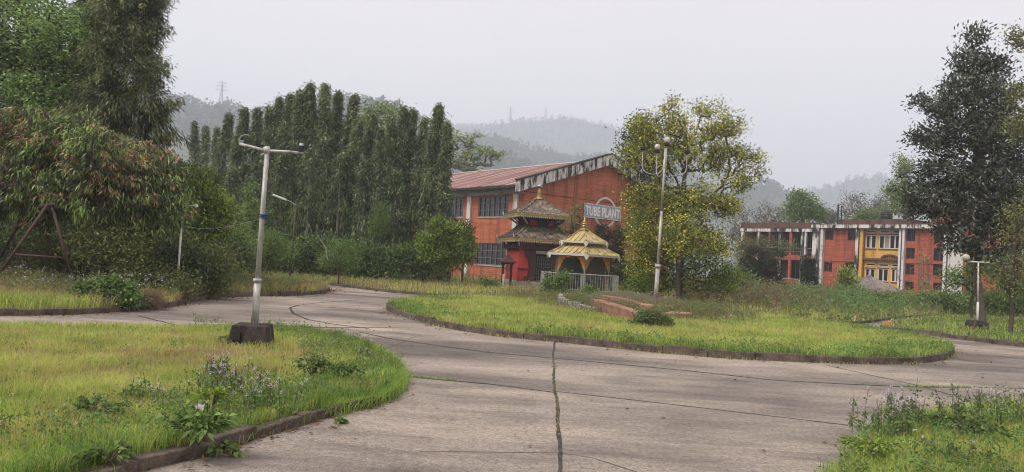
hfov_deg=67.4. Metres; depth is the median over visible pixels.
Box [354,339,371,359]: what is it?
flowering weed
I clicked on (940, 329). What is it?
tree verge grass
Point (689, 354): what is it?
kerb fringe
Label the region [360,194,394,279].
ferny shrub
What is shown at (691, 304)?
planter weeds
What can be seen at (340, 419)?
broadleaf weed
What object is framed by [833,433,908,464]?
broadleaf weed
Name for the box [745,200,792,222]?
leafless tree
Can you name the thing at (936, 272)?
window
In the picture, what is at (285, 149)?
mast tree
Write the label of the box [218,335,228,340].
broadleaf weed
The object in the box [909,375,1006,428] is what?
flowering weed
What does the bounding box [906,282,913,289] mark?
window
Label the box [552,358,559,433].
joint tufts
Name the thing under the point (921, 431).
corner grass
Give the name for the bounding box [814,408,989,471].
kerb fringe
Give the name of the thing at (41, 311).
curb
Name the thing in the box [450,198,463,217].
window
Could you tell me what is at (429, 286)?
back verge grass
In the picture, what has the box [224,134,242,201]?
mast tree
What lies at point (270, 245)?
ferny shrub
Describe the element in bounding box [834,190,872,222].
leafless tree
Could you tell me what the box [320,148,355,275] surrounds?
young mast tree
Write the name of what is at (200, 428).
broadleaf weed
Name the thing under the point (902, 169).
pale green tree
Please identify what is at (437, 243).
leafy tree
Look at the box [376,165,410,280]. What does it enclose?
young mast tree
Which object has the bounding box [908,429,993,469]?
flowering weed
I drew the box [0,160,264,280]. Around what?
undergrowth
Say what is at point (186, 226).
clothes line
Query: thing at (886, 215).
water tank
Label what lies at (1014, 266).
slim side tree
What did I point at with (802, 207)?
green round tree
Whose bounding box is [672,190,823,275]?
hill
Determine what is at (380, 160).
mast tree
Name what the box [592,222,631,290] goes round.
dark dome shrub
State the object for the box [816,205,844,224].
leafless tree
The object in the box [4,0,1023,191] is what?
sky
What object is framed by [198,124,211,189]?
mast tree
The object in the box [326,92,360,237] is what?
mast tree
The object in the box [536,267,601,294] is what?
railing shrub
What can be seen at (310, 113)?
mast tree
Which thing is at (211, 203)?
lime bush tree
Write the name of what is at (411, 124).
mast tree
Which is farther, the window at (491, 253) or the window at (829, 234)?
the window at (829, 234)
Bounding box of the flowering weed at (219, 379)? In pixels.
[180,362,264,400]
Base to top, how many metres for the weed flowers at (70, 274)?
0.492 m
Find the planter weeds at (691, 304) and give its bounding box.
[563,290,728,315]
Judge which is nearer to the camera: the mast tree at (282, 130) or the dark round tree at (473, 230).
the dark round tree at (473, 230)
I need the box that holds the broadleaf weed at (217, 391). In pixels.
[185,382,230,412]
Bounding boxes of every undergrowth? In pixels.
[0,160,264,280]
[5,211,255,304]
[172,191,439,283]
[606,256,1023,316]
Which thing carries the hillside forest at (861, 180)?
on the hill at (873, 186)
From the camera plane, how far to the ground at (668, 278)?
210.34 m
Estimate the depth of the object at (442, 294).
34.52 m
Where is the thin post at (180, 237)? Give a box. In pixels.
[177,204,197,280]
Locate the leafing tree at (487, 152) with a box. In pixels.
[440,129,506,171]
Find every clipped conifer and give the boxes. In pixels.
[737,244,788,285]
[795,251,822,288]
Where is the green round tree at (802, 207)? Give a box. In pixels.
[773,185,833,223]
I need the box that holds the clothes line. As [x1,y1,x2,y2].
[67,215,257,228]
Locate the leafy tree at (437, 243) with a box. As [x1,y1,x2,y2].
[411,214,483,284]
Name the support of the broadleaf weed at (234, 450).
on the road
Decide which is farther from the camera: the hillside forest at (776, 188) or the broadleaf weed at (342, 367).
the hillside forest at (776, 188)
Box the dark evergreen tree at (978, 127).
[887,19,1023,320]
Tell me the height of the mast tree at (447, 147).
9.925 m
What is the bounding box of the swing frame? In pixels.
[0,202,71,273]
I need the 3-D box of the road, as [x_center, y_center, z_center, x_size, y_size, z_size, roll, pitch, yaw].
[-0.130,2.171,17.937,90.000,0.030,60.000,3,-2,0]
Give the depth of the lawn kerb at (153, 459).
5.78 m
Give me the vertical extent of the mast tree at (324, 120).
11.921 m
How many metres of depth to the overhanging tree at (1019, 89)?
22.19 m
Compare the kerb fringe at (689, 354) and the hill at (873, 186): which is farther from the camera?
the hill at (873, 186)
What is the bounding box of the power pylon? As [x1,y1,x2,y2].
[216,81,226,103]
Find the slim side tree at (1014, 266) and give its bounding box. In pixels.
[971,175,1023,336]
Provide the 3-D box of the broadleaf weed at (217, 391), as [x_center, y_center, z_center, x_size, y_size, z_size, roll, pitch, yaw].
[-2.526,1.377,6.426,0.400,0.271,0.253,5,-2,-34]
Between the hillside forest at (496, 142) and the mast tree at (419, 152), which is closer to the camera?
the mast tree at (419, 152)
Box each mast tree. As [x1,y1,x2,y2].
[185,118,203,195]
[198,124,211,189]
[207,109,235,192]
[207,125,220,178]
[221,166,244,232]
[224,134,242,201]
[227,106,252,239]
[239,161,272,238]
[244,106,263,229]
[257,101,275,205]
[261,93,284,214]
[263,92,295,268]
[265,149,297,270]
[275,94,296,269]
[282,85,308,270]
[285,144,326,267]
[293,80,324,272]
[306,82,338,272]
[320,89,345,270]
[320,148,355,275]
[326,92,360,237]
[335,114,367,277]
[345,155,381,278]
[358,110,379,275]
[368,125,390,278]
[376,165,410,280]
[382,108,398,237]
[389,105,412,267]
[392,103,419,279]
[403,115,430,271]
[411,181,437,281]
[415,102,449,279]
[431,188,457,281]
[434,115,456,282]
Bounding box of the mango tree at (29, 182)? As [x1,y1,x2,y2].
[0,103,200,277]
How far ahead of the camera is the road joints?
11.07 m
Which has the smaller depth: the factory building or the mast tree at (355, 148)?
the mast tree at (355, 148)
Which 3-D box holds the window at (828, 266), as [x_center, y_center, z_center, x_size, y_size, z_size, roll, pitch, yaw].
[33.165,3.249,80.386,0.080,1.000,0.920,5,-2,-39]
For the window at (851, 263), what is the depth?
78.53 m
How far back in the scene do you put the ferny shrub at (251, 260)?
29.92 m
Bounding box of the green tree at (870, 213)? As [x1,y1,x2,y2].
[848,202,889,218]
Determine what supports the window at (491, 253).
in the factory building
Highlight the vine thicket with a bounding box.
[725,232,802,277]
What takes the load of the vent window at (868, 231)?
in the office block
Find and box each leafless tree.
[722,208,758,265]
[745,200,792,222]
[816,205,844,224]
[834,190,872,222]
[866,192,898,215]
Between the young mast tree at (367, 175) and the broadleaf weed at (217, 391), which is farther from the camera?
the young mast tree at (367, 175)
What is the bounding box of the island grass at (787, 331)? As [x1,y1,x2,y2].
[388,293,953,357]
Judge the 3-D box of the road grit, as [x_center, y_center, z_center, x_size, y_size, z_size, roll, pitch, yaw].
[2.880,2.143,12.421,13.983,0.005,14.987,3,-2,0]
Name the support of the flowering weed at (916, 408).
on the verge ground corner
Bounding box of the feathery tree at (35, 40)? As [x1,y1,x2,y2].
[0,0,121,271]
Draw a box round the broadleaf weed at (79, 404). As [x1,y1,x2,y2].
[71,392,134,419]
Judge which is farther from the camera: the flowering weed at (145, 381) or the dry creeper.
the dry creeper
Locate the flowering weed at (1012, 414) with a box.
[977,384,1023,424]
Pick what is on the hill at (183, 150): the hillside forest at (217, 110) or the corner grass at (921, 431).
the hillside forest at (217, 110)
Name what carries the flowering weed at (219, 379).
on the lawn ground at (90, 467)
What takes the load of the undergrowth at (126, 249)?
on the verge ground swing
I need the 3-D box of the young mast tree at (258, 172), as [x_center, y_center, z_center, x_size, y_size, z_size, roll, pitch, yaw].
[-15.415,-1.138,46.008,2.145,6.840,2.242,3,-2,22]
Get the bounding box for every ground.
[0,237,992,315]
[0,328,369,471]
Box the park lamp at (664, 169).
[639,137,689,309]
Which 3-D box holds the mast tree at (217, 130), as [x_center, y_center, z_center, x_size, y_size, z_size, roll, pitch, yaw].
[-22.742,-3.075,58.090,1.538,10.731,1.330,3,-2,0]
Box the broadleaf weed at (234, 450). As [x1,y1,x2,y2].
[205,439,245,458]
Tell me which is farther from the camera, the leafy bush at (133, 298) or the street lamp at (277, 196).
the street lamp at (277, 196)
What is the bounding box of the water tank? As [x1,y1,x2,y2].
[880,211,892,224]
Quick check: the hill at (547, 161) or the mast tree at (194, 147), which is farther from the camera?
the hill at (547, 161)
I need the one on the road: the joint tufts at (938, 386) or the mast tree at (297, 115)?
the joint tufts at (938, 386)
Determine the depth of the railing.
36.45 m
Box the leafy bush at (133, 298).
[65,270,155,310]
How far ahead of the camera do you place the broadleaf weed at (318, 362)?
8.57 m
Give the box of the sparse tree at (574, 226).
[556,201,589,257]
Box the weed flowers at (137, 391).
[0,328,383,438]
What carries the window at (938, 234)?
in the office block
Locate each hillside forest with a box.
[1,89,544,172]
[163,87,211,107]
[452,114,758,186]
[452,129,728,206]
[694,176,838,230]
[799,159,1020,217]
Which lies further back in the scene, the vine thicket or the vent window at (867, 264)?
the vent window at (867, 264)
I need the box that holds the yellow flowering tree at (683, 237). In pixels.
[607,89,774,298]
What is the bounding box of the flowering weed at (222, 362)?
[203,347,252,379]
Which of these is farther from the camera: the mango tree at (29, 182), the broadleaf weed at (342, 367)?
the mango tree at (29, 182)
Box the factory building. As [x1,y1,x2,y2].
[358,153,679,287]
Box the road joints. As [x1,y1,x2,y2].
[140,300,1023,471]
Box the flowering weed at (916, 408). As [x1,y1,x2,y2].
[872,385,964,429]
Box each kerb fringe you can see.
[60,356,407,471]
[279,324,417,415]
[384,307,958,364]
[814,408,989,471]
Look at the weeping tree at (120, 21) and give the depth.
22.55 m
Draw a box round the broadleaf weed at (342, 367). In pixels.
[318,361,364,379]
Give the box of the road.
[0,285,1023,471]
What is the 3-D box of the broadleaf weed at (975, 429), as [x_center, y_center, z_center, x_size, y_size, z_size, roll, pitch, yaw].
[4.399,1.855,7.551,0.744,0.230,0.951,3,-2,0]
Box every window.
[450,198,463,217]
[474,243,505,266]
[477,196,508,217]
[824,262,831,271]
[826,230,833,239]
[846,262,853,271]
[848,229,855,240]
[866,230,876,232]
[866,263,875,265]
[880,230,889,232]
[906,248,914,258]
[906,264,913,274]
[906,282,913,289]
[907,230,915,241]
[933,264,942,275]
[934,248,942,260]
[934,283,941,291]
[935,231,943,242]
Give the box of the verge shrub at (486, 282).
[478,276,500,287]
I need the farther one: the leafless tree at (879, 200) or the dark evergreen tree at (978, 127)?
the leafless tree at (879, 200)
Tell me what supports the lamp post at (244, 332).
on the lawn ground at (90, 467)
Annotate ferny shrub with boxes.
[234,251,263,271]
[247,215,297,274]
[313,239,365,283]
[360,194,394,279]
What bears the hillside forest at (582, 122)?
on the hill at (569, 148)
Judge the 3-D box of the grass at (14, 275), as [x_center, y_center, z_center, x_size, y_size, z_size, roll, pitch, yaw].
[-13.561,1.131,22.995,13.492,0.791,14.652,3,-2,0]
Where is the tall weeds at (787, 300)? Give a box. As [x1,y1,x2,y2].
[668,270,1022,322]
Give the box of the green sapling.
[237,179,267,272]
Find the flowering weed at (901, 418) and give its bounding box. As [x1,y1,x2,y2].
[846,387,919,442]
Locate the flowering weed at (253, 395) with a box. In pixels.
[224,368,309,418]
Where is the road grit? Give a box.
[183,316,989,471]
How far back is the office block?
77.28 m
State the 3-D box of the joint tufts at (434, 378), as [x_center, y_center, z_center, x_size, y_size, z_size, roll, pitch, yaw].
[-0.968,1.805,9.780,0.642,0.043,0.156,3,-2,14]
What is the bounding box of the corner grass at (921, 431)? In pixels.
[824,397,1023,471]
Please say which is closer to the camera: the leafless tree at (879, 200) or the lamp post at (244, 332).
the lamp post at (244, 332)
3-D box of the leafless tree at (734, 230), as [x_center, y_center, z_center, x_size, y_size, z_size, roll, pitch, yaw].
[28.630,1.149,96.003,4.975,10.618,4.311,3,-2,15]
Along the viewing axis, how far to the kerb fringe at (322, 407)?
6.55 m
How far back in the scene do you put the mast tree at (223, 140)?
53.96 m
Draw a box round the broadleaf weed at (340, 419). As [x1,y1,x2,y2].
[333,414,348,424]
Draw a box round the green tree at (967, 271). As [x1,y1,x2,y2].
[926,247,1023,318]
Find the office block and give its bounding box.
[740,207,1023,301]
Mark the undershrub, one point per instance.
(710, 283)
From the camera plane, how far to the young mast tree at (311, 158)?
43.44 m
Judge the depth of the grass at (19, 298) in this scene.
15.95 m
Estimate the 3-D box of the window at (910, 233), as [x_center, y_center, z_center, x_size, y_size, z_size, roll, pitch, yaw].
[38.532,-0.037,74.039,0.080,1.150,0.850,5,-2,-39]
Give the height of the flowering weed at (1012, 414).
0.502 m
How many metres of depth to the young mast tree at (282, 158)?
44.97 m
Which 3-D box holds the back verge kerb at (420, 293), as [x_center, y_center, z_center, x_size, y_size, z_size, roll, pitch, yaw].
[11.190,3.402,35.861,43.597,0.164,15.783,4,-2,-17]
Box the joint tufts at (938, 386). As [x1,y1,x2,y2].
[902,384,994,388]
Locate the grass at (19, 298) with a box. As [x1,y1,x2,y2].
[0,270,329,308]
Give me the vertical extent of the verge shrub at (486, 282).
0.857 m
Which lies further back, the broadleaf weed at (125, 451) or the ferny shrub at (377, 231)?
the ferny shrub at (377, 231)
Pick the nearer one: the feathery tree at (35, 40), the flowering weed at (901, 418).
the flowering weed at (901, 418)
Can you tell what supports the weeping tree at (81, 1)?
on the verge ground swing
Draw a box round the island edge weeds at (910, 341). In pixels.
[385,292,955,357]
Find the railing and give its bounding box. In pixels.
[540,271,618,291]
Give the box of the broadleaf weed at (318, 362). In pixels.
[292,353,328,377]
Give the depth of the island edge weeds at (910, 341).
16.80 m
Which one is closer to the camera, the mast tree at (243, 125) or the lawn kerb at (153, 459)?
the lawn kerb at (153, 459)
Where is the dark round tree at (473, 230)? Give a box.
[449,214,477,283]
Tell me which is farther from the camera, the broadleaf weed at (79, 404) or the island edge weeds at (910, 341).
the island edge weeds at (910, 341)
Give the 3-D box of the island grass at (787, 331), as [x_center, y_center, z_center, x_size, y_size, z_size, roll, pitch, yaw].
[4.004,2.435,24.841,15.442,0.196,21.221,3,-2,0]
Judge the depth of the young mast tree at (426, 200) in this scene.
42.97 m
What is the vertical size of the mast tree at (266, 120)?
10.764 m
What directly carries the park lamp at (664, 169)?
on the island lawn ground
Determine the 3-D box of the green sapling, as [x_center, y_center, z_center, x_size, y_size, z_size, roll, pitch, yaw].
[-12.854,-0.421,38.049,1.708,4.832,1.531,4,-2,-18]
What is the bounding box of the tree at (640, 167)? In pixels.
[605,108,679,256]
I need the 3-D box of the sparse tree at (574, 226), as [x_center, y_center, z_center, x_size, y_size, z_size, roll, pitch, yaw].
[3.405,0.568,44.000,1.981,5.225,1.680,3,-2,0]
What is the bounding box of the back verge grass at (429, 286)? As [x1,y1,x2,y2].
[239,269,1020,321]
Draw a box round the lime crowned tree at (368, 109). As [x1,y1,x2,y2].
[358,97,418,157]
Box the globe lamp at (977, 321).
[962,254,989,331]
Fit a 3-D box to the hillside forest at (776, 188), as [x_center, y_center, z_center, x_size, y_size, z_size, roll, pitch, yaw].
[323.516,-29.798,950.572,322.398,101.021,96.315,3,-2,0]
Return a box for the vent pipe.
[837,204,838,224]
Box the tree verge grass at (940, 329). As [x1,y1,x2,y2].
[882,313,1023,341]
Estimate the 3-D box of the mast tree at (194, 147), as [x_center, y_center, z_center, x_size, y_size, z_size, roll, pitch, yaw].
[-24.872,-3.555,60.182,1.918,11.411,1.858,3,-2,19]
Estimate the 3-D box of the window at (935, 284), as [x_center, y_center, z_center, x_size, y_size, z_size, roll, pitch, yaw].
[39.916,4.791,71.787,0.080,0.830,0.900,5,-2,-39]
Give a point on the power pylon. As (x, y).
(222, 86)
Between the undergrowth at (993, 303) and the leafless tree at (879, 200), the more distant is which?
the leafless tree at (879, 200)
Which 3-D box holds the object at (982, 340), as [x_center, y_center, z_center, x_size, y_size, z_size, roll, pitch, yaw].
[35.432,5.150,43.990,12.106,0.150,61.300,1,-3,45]
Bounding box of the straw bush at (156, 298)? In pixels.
[138,284,172,309]
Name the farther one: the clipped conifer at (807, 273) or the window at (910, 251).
the window at (910, 251)
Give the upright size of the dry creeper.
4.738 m
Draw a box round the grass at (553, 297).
[471,284,763,321]
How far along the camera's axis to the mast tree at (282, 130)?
46.97 m
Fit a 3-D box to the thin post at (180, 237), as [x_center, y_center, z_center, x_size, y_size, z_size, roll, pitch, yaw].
[-8.555,0.432,20.180,0.456,2.584,0.100,3,-2,0]
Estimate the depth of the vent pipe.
84.13 m
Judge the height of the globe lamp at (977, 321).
2.762 m
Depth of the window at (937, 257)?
72.05 m
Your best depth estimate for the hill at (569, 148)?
1814.60 m
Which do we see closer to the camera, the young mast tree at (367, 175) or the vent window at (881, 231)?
the young mast tree at (367, 175)
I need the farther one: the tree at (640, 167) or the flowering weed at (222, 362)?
the tree at (640, 167)
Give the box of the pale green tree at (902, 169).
[874,151,924,219]
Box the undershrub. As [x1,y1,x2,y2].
[616,201,752,300]
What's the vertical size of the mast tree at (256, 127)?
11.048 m
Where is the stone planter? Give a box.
[557,291,731,319]
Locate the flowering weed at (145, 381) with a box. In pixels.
[118,369,179,403]
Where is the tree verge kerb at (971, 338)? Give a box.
[880,319,1023,346]
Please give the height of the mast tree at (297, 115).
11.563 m
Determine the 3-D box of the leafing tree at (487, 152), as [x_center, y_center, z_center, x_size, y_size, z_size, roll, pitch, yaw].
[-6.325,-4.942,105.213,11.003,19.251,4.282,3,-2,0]
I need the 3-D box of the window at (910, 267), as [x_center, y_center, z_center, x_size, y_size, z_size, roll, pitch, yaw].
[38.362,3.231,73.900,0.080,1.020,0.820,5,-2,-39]
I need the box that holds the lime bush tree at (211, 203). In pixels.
[166,158,245,251]
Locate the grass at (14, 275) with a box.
[0,260,329,306]
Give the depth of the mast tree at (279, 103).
48.04 m
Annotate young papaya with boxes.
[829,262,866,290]
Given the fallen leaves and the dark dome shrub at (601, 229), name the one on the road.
the fallen leaves
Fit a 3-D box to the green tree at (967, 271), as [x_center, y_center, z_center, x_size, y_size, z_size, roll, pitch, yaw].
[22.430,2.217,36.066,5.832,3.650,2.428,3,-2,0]
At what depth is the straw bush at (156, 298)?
17.21 m
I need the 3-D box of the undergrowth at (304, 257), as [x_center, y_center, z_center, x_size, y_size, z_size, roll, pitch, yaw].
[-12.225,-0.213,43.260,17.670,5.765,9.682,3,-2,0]
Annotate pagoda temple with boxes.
[496,184,573,287]
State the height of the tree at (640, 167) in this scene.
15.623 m
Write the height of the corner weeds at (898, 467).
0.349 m
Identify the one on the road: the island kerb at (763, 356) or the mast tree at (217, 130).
the island kerb at (763, 356)
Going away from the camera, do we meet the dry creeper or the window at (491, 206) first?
the window at (491, 206)
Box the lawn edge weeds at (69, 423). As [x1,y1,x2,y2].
[0,311,403,469]
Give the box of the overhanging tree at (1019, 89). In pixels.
[992,18,1023,150]
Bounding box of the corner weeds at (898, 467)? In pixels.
[822,382,1023,471]
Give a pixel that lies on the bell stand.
(507, 259)
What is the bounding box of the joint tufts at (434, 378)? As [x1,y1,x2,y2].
[412,375,456,380]
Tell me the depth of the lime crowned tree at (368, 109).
74.98 m
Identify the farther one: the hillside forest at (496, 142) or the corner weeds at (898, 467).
the hillside forest at (496, 142)
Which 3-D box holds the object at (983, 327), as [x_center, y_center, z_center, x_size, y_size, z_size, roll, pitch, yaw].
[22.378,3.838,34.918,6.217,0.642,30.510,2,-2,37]
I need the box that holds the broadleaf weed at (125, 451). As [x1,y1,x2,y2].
[70,438,136,465]
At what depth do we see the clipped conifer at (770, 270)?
57.55 m
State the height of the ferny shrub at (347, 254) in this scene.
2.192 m
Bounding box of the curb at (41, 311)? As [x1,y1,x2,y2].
[0,287,329,315]
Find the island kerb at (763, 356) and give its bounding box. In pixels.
[386,301,954,363]
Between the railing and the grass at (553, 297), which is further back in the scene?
the railing
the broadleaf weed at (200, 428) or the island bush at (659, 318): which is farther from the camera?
the island bush at (659, 318)
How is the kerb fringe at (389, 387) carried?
on the road
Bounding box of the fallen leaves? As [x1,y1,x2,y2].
[5,287,1011,471]
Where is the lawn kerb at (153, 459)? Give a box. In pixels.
[81,326,403,471]
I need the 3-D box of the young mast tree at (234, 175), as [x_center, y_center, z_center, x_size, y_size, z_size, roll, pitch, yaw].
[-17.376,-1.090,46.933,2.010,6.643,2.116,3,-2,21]
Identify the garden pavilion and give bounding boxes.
[547,217,619,291]
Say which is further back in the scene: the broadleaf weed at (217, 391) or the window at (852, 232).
the window at (852, 232)
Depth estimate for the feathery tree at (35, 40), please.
23.80 m
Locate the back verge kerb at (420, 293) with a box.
[332,284,969,323]
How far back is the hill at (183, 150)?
684.63 m
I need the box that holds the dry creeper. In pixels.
[912,249,930,293]
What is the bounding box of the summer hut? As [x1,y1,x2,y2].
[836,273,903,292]
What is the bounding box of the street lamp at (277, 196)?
[272,194,296,277]
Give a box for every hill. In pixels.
[1,108,675,273]
[52,73,201,104]
[452,120,740,192]
[473,142,724,241]
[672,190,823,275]
[807,169,1023,221]
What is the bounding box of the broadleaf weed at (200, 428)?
[154,398,237,446]
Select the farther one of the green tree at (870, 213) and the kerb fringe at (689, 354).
the green tree at (870, 213)
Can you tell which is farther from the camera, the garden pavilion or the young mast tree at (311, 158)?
the young mast tree at (311, 158)
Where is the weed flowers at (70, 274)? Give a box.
[1,262,185,287]
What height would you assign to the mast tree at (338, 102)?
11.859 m
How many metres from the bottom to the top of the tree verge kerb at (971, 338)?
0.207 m
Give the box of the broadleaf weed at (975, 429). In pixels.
[911,410,1017,441]
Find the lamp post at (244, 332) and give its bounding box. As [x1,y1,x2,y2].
[227,134,303,347]
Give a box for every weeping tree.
[52,0,194,225]
[61,0,131,230]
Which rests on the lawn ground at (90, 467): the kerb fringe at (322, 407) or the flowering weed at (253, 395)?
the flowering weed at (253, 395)
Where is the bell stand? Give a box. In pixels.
[498,254,516,286]
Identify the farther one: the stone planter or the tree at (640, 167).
the tree at (640, 167)
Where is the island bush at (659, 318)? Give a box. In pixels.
[621,306,675,327]

